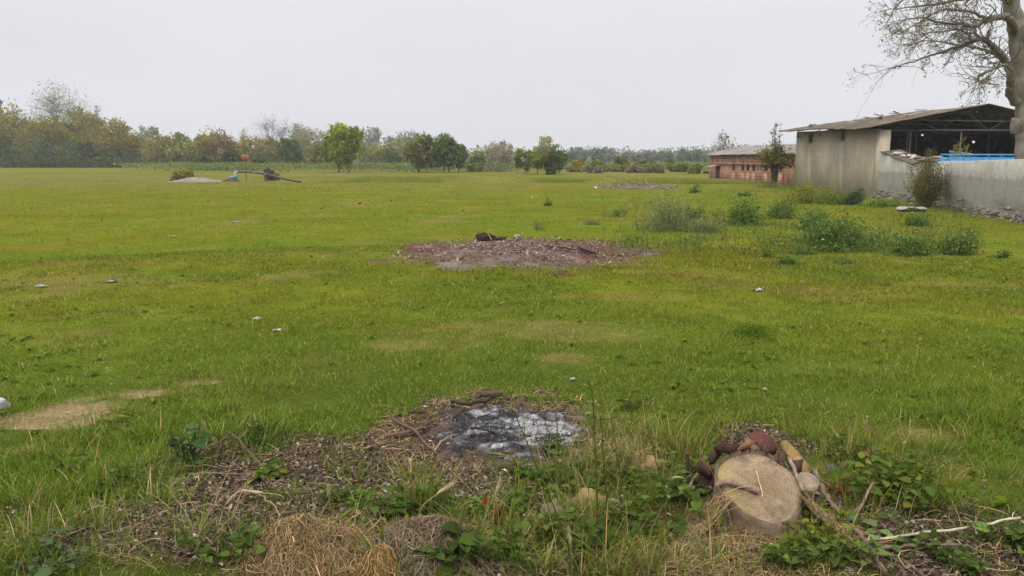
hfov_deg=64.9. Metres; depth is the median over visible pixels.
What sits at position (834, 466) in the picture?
stone
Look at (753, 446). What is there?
bark chunk
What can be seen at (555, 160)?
field tree
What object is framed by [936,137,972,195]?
wall shrub
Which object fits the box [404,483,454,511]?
leafy weed
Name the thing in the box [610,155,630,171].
bramble
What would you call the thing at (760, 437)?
bark chunk
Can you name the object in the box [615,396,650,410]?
leafy weed
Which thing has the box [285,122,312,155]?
hazy tree
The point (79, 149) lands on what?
dark bush
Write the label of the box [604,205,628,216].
weed clump
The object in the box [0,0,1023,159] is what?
sky
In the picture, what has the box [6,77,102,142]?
pale tree
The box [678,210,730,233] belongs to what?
weed clump
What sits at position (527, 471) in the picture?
leafy weed
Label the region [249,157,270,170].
dark bush
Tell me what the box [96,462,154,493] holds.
leafy weed
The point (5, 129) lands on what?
brown tree
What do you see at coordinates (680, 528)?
leafy weed
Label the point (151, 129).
hazy tree
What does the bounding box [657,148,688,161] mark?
hazy tree
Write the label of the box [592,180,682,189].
rubbish heap
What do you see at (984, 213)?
rubble
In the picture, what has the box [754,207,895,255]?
weed clump
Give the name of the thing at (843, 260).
weed clump
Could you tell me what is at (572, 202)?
ground
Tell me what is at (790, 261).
weed clump
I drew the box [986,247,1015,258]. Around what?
weed clump
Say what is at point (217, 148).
hedge tree
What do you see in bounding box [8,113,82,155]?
olive tree
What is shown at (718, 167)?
door
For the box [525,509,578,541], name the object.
leafy weed
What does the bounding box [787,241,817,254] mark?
weed clump
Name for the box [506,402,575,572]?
tall stalk
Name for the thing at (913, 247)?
weed clump
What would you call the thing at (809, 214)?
weed clump
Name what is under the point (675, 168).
bramble
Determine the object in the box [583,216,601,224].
weed clump
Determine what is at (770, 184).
weed clump
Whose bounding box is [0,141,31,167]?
dark bush
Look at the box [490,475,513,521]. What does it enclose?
wild barley
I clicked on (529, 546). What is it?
twigs
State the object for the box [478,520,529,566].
leafy weed
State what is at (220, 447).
root branch
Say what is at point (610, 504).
tall stalk
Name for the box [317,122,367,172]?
field tree
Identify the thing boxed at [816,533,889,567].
leafy weed
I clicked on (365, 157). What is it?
olive tree
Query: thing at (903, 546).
fallen branch
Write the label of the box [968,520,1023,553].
leafy weed
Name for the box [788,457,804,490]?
cut stick
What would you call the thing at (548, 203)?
weed clump
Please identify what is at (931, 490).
leafy weed
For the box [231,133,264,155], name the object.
hedge tree
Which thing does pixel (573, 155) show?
hazy tree
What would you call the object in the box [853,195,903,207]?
weed clump
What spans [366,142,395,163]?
olive tree
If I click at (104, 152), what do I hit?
dark bush
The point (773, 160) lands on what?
pollard tree
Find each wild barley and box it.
[93,508,129,550]
[162,515,209,551]
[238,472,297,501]
[313,481,348,513]
[332,502,360,524]
[359,516,397,545]
[389,481,454,514]
[423,460,444,514]
[426,502,466,533]
[482,441,541,463]
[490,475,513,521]
[542,524,583,575]
[621,532,656,572]
[639,521,681,567]
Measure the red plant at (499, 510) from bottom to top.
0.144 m
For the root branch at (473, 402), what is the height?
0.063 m
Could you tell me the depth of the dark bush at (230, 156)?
115.57 m
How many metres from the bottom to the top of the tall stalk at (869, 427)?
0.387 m
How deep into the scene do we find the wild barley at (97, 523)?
3.48 m
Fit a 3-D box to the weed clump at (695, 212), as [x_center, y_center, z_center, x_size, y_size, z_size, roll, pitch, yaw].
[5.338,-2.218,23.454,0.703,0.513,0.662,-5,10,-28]
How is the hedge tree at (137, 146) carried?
on the ground at (572, 202)
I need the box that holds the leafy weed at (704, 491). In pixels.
[678,483,712,499]
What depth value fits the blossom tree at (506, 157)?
103.13 m
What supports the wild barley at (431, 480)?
on the ground at (572, 202)
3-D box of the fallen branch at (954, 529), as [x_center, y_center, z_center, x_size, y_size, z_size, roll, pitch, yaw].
[1.921,1.086,3.600,0.806,0.066,0.038,-1,9,-9]
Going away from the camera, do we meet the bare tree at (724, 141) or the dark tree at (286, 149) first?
the bare tree at (724, 141)
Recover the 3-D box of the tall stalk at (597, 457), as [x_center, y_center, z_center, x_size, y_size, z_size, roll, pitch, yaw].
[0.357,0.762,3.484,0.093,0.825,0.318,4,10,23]
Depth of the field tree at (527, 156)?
86.51 m
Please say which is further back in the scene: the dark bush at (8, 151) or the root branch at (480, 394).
the dark bush at (8, 151)
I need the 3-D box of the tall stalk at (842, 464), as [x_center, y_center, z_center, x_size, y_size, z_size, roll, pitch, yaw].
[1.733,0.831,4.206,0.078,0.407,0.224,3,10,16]
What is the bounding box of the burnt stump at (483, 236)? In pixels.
[474,230,505,240]
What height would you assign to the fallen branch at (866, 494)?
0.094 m
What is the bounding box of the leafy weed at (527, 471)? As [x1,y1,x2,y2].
[505,453,545,482]
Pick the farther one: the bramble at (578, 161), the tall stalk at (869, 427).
the bramble at (578, 161)
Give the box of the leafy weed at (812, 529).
[781,518,856,558]
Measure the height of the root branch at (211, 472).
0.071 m
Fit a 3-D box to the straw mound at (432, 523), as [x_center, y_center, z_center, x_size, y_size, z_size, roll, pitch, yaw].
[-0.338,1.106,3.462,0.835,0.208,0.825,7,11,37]
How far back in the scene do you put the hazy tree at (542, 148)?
146.90 m
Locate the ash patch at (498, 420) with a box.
[389,392,609,478]
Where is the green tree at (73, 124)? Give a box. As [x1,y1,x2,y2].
[58,106,95,165]
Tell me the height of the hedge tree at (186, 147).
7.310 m
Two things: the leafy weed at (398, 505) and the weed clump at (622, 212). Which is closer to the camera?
the leafy weed at (398, 505)
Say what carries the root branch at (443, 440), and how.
on the ash patch at (498, 420)
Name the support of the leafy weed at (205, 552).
on the ground at (572, 202)
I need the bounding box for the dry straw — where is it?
[0,383,1023,575]
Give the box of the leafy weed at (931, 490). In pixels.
[899,476,957,514]
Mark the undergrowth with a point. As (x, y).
(97, 160)
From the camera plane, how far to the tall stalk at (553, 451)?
4.01 m
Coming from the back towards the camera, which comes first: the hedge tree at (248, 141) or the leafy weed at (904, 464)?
the hedge tree at (248, 141)
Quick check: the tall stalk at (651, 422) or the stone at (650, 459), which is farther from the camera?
the stone at (650, 459)
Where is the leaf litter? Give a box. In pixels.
[0,387,1023,575]
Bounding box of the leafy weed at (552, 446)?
[536,433,567,456]
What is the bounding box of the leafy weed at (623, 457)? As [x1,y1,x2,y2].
[586,445,637,468]
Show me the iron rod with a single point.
(687, 459)
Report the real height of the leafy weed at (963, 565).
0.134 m
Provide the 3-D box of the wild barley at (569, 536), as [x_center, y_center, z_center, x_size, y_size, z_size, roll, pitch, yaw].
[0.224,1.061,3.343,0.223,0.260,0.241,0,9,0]
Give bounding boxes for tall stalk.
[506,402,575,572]
[548,408,569,495]
[580,378,603,535]
[593,413,615,532]
[612,437,627,533]
[645,416,671,515]
[665,464,684,545]
[836,415,853,471]
[859,424,877,474]
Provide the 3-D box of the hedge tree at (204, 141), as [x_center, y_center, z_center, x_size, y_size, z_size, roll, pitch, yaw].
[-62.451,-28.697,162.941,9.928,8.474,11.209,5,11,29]
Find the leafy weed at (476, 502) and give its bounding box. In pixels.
[464,490,507,514]
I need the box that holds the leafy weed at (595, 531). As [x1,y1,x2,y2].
[552,507,622,555]
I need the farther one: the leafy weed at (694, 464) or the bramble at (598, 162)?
the bramble at (598, 162)
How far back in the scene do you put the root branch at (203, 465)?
4.44 m
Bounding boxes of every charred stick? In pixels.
[546,245,596,253]
[578,246,595,253]
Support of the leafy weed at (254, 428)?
on the ground at (572, 202)
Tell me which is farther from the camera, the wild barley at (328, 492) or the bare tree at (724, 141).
the bare tree at (724, 141)
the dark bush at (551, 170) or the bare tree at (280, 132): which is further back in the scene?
the bare tree at (280, 132)
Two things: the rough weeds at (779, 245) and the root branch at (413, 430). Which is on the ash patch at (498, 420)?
the root branch at (413, 430)
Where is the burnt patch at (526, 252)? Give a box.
[364,235,671,276]
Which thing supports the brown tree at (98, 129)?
on the ground at (572, 202)
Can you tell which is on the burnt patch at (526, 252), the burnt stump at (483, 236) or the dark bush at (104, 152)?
the burnt stump at (483, 236)
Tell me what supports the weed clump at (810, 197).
on the ground at (572, 202)
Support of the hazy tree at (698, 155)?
on the ground at (572, 202)
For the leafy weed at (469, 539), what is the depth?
3.34 m
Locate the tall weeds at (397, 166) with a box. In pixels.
[117,160,708,171]
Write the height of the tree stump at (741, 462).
0.402 m
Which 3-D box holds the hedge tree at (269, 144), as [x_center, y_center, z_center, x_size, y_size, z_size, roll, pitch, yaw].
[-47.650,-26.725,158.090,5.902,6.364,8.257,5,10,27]
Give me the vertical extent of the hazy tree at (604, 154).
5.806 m
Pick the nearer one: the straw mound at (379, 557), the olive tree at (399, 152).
the straw mound at (379, 557)
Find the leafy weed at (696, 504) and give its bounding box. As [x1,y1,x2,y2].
[688,498,724,528]
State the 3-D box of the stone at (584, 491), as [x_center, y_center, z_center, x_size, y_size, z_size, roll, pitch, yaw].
[0.404,1.086,4.036,0.254,0.166,0.143,0,9,0]
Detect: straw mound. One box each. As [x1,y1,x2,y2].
[194,513,389,575]
[334,513,539,575]
[336,543,405,575]
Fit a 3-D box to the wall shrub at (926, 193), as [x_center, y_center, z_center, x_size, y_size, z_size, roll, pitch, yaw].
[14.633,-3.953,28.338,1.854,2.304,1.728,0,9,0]
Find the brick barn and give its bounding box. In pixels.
[705,144,795,184]
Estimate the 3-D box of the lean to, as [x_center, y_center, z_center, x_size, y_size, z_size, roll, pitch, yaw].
[16.621,-4.715,33.323,0.961,2.114,7.593,2,9,10]
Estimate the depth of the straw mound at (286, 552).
3.38 m
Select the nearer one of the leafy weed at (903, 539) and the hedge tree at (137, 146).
the leafy weed at (903, 539)
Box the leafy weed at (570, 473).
[527,452,614,495]
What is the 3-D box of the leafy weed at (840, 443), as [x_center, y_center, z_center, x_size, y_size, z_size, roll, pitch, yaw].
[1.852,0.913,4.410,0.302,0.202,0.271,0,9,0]
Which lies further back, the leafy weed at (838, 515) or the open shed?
the open shed
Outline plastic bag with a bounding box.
[0,398,10,409]
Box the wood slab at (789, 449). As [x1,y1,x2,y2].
[778,440,810,473]
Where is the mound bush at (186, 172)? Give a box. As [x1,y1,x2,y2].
[169,167,195,180]
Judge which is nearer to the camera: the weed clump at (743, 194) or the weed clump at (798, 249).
the weed clump at (798, 249)
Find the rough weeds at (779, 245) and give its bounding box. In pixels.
[598,189,985,255]
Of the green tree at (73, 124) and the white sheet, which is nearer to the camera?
the white sheet
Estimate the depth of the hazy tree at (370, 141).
292.68 m
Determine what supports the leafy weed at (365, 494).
on the ground at (572, 202)
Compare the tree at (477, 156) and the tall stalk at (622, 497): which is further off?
the tree at (477, 156)
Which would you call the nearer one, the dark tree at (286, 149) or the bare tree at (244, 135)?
the dark tree at (286, 149)
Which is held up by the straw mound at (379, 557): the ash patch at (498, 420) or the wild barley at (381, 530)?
the wild barley at (381, 530)
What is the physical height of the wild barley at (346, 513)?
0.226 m
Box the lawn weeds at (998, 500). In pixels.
[0,244,1023,509]
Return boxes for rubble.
[864,190,1023,223]
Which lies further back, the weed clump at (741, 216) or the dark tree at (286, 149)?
the dark tree at (286, 149)
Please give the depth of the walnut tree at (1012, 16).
23.11 m
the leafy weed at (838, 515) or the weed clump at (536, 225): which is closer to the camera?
the leafy weed at (838, 515)
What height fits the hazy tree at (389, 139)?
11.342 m
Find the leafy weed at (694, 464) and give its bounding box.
[666,450,711,474]
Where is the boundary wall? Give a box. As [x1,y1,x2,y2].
[877,153,1023,218]
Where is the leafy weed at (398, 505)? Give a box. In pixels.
[359,484,422,517]
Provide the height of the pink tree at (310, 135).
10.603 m
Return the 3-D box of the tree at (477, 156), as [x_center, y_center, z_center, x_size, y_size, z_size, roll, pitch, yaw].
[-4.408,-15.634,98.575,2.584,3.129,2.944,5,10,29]
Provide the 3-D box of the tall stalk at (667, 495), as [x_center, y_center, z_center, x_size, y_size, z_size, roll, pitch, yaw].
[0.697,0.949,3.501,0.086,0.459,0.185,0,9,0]
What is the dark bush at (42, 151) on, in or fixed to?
on the ground at (572, 202)
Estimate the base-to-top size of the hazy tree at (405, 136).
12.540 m
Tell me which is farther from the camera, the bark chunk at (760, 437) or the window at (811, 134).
the window at (811, 134)
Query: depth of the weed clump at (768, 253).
14.14 m
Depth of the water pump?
61.29 m
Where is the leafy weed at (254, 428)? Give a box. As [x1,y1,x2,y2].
[239,416,276,438]
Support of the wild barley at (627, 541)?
on the ground at (572, 202)
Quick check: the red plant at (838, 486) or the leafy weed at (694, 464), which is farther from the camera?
the leafy weed at (694, 464)
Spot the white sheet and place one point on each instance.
(902, 208)
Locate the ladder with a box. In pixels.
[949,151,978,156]
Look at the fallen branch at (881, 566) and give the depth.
3.70 m
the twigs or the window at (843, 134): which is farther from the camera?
the window at (843, 134)
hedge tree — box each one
[123,135,148,162]
[137,131,178,166]
[164,132,199,167]
[193,126,222,158]
[207,127,238,161]
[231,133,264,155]
[247,136,282,163]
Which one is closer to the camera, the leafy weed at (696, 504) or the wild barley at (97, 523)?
the wild barley at (97, 523)
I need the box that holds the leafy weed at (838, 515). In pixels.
[802,499,855,525]
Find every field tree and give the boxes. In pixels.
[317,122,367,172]
[402,131,442,171]
[428,132,467,172]
[456,147,468,171]
[512,148,537,173]
[530,152,546,173]
[543,144,570,172]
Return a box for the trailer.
[940,154,1013,161]
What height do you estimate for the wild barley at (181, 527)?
0.216 m
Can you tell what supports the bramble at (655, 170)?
on the ground at (572, 202)
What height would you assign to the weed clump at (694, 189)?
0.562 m
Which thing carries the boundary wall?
on the ground at (572, 202)
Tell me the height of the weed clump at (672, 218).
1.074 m
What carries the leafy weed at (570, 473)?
on the ground at (572, 202)
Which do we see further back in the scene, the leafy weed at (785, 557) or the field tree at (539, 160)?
the field tree at (539, 160)
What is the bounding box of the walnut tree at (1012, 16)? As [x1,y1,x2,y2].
[842,0,1023,158]
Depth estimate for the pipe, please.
58.84 m
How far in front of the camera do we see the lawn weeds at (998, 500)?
6.47 m
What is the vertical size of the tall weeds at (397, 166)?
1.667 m
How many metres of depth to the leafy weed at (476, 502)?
3.90 m
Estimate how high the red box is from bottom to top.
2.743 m
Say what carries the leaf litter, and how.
on the ground at (572, 202)
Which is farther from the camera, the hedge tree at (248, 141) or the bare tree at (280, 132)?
the bare tree at (280, 132)
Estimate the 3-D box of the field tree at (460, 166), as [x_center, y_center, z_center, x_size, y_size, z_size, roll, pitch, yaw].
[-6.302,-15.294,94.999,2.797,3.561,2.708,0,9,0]
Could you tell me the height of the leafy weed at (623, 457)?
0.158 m
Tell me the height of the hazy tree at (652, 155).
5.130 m
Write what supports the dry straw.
on the ground at (572, 202)
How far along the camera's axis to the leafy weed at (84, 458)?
4.44 m
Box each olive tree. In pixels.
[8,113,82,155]
[303,142,331,166]
[356,144,374,163]
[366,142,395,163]
[388,137,409,162]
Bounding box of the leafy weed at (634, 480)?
[601,461,647,491]
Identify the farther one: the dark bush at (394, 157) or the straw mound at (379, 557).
the dark bush at (394, 157)
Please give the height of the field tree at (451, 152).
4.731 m
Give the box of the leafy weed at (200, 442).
[164,421,213,464]
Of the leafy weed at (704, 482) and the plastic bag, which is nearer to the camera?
the leafy weed at (704, 482)
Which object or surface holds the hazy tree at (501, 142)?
on the ground at (572, 202)
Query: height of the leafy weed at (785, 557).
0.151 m
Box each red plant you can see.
[481,498,504,524]
[819,478,850,499]
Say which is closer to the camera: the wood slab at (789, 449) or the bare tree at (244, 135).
the wood slab at (789, 449)
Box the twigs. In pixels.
[0,387,1012,575]
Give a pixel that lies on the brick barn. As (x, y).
(738, 163)
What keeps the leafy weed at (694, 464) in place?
on the ground at (572, 202)
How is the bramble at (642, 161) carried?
on the ground at (572, 202)
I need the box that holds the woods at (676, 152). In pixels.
[56,143,766,162]
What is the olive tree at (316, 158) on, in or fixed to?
on the ground at (572, 202)
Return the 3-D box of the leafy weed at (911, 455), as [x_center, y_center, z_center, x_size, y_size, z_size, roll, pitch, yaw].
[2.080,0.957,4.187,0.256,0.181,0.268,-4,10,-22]
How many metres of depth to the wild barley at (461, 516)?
3.42 m
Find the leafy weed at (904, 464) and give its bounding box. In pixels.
[840,445,937,502]
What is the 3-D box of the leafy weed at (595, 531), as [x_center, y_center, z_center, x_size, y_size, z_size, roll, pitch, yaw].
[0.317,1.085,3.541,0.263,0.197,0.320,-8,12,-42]
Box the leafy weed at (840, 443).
[823,433,880,469]
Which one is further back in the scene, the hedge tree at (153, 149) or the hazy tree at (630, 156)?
the hazy tree at (630, 156)
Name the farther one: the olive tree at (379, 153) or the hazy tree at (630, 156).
the hazy tree at (630, 156)
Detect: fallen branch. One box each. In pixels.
[811,469,887,574]
[849,543,993,555]
[851,482,873,521]
[858,516,1020,541]
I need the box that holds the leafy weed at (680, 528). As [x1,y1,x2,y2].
[627,506,689,542]
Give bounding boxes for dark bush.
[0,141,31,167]
[21,138,62,167]
[56,138,98,167]
[94,143,127,167]
[190,156,222,169]
[220,150,250,169]
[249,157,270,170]
[379,152,401,168]
[544,166,556,174]
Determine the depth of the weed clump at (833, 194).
30.06 m
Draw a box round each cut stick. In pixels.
[715,479,758,493]
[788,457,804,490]
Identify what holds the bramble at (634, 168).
on the ground at (572, 202)
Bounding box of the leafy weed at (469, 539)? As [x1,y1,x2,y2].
[416,521,493,575]
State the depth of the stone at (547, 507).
3.92 m
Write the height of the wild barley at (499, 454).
0.150 m
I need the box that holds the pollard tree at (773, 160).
[753,123,794,185]
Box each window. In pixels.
[807,133,812,142]
[838,133,844,141]
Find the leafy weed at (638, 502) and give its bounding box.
[590,489,649,526]
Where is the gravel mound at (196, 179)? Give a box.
[168,177,221,181]
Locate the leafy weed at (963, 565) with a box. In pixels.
[917,528,994,575]
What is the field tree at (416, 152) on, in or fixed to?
on the ground at (572, 202)
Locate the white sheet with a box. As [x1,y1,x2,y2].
[896,206,928,209]
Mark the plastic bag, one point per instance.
(3, 402)
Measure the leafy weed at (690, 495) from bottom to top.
0.185 m
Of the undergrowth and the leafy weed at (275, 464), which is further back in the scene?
the undergrowth
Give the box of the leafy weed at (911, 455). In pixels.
[885,449,948,484]
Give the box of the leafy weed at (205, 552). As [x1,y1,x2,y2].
[176,518,267,563]
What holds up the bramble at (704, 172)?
on the ground at (572, 202)
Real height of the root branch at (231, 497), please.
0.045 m
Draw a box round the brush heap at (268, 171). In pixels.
[263,168,279,180]
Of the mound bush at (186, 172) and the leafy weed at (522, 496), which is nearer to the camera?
the leafy weed at (522, 496)
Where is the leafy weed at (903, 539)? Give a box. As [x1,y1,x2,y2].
[843,507,930,551]
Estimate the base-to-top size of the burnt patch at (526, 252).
0.161 m
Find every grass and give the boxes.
[0,353,1023,575]
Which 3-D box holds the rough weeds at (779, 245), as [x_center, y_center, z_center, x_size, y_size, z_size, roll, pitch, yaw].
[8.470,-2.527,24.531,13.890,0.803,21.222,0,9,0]
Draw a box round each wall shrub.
[901,148,951,207]
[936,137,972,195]
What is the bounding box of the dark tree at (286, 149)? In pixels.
[275,135,302,167]
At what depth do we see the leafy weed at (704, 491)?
4.00 m
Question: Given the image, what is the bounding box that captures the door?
[715,166,719,177]
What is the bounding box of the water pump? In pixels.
[223,170,239,181]
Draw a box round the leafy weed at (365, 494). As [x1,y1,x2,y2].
[318,485,370,507]
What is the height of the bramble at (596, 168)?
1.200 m
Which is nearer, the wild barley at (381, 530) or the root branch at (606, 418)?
the wild barley at (381, 530)
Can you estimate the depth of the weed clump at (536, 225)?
19.43 m
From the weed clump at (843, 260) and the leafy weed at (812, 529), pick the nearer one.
the leafy weed at (812, 529)
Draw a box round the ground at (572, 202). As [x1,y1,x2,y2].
[0,160,1023,575]
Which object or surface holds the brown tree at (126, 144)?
on the ground at (572, 202)
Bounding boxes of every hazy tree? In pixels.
[136,125,160,145]
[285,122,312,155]
[360,126,383,150]
[376,135,406,149]
[395,129,424,149]
[493,140,514,161]
[532,136,552,157]
[564,146,587,162]
[587,146,616,162]
[619,150,639,162]
[639,150,659,161]
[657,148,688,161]
[685,149,709,161]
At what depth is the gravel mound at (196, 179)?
59.45 m
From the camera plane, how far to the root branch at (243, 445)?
4.69 m
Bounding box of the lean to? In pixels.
[880,149,939,163]
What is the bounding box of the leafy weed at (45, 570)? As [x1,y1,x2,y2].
[0,526,95,575]
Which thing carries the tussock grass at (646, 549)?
on the ground at (572, 202)
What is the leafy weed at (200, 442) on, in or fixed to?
on the ground at (572, 202)
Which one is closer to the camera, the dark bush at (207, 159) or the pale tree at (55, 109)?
the dark bush at (207, 159)
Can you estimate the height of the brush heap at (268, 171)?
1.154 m
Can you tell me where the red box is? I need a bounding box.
[241,148,248,176]
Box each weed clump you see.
[529,218,545,229]
[542,197,552,205]
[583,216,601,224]
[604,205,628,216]
[622,187,699,232]
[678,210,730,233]
[683,203,707,219]
[688,183,702,192]
[708,193,776,226]
[721,322,781,339]
[737,190,756,195]
[751,180,790,187]
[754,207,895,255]
[757,249,776,257]
[758,196,800,219]
[774,177,839,205]
[775,254,807,265]
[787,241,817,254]
[791,206,841,229]
[816,185,847,204]
[825,255,862,264]
[836,188,866,204]
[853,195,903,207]
[872,228,941,256]
[888,209,944,226]
[927,225,990,255]
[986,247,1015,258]
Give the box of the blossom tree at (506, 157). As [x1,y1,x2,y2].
[482,141,514,171]
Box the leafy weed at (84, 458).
[37,446,93,472]
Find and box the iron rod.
[686,452,689,474]
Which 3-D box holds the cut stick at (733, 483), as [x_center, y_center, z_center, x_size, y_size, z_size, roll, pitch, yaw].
[1.066,0.935,3.812,0.205,0.051,0.043,4,10,23]
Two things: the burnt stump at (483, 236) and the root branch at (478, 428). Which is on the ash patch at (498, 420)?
the root branch at (478, 428)
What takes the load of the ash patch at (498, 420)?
on the ground at (572, 202)
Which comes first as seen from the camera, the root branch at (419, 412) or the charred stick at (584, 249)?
the root branch at (419, 412)
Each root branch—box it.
[171,472,257,486]
[178,464,224,469]
[193,432,228,464]
[215,432,229,465]
[224,489,280,515]
[228,431,264,468]
[386,426,426,436]
[391,417,437,454]
[396,409,430,437]
[431,433,458,454]
[450,393,502,405]
[470,426,493,432]
[475,390,502,397]
[592,411,618,419]
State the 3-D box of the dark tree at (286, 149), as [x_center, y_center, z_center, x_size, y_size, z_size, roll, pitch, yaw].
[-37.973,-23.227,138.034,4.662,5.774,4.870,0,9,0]
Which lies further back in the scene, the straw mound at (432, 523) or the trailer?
the trailer
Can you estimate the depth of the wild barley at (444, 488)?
3.75 m
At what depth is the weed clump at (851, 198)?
29.67 m
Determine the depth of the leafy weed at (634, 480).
4.22 m
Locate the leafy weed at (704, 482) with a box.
[672,468,844,527]
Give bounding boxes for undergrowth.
[0,154,333,167]
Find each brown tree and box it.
[0,99,41,165]
[69,112,138,155]
[110,136,134,165]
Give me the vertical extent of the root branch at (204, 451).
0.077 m
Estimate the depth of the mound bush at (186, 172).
60.36 m
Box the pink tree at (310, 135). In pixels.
[289,127,326,157]
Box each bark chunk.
[744,437,760,449]
[748,430,777,454]
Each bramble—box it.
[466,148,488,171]
[567,157,587,171]
[585,164,603,172]
[587,159,610,171]
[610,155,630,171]
[626,163,648,172]
[635,158,656,167]
[647,166,664,172]
[656,159,683,171]
[678,162,702,173]
[696,170,708,173]
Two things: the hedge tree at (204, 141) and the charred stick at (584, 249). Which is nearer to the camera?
the charred stick at (584, 249)
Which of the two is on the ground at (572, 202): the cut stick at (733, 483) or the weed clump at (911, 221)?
the weed clump at (911, 221)
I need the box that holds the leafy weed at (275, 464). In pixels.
[247,458,288,482]
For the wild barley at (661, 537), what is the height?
0.251 m
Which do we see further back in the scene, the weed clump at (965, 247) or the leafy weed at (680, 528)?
the weed clump at (965, 247)
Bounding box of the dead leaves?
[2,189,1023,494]
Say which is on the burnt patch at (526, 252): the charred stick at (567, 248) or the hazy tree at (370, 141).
the charred stick at (567, 248)
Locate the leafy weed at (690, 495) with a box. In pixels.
[627,461,713,509]
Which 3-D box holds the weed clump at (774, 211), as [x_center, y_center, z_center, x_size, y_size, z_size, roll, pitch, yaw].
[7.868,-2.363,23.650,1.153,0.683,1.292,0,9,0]
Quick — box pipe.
[238,171,300,182]
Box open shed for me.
[779,103,1014,194]
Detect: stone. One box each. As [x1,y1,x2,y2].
[540,498,566,514]
[569,488,608,509]
[638,455,662,472]
[826,463,836,471]
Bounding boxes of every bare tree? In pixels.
[234,127,254,143]
[246,112,297,144]
[711,130,741,151]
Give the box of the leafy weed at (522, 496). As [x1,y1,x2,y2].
[500,488,532,515]
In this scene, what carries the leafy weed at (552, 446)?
on the ground at (572, 202)
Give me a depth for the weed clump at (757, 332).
7.78 m
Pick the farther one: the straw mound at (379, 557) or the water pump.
the water pump
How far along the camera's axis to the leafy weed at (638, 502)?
3.79 m
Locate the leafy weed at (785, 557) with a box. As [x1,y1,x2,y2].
[760,534,819,569]
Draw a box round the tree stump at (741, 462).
[697,440,818,538]
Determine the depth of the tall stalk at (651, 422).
3.72 m
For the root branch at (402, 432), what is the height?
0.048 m
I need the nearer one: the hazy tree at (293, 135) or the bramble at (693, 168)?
the bramble at (693, 168)
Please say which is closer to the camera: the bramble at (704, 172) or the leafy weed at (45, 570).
the leafy weed at (45, 570)

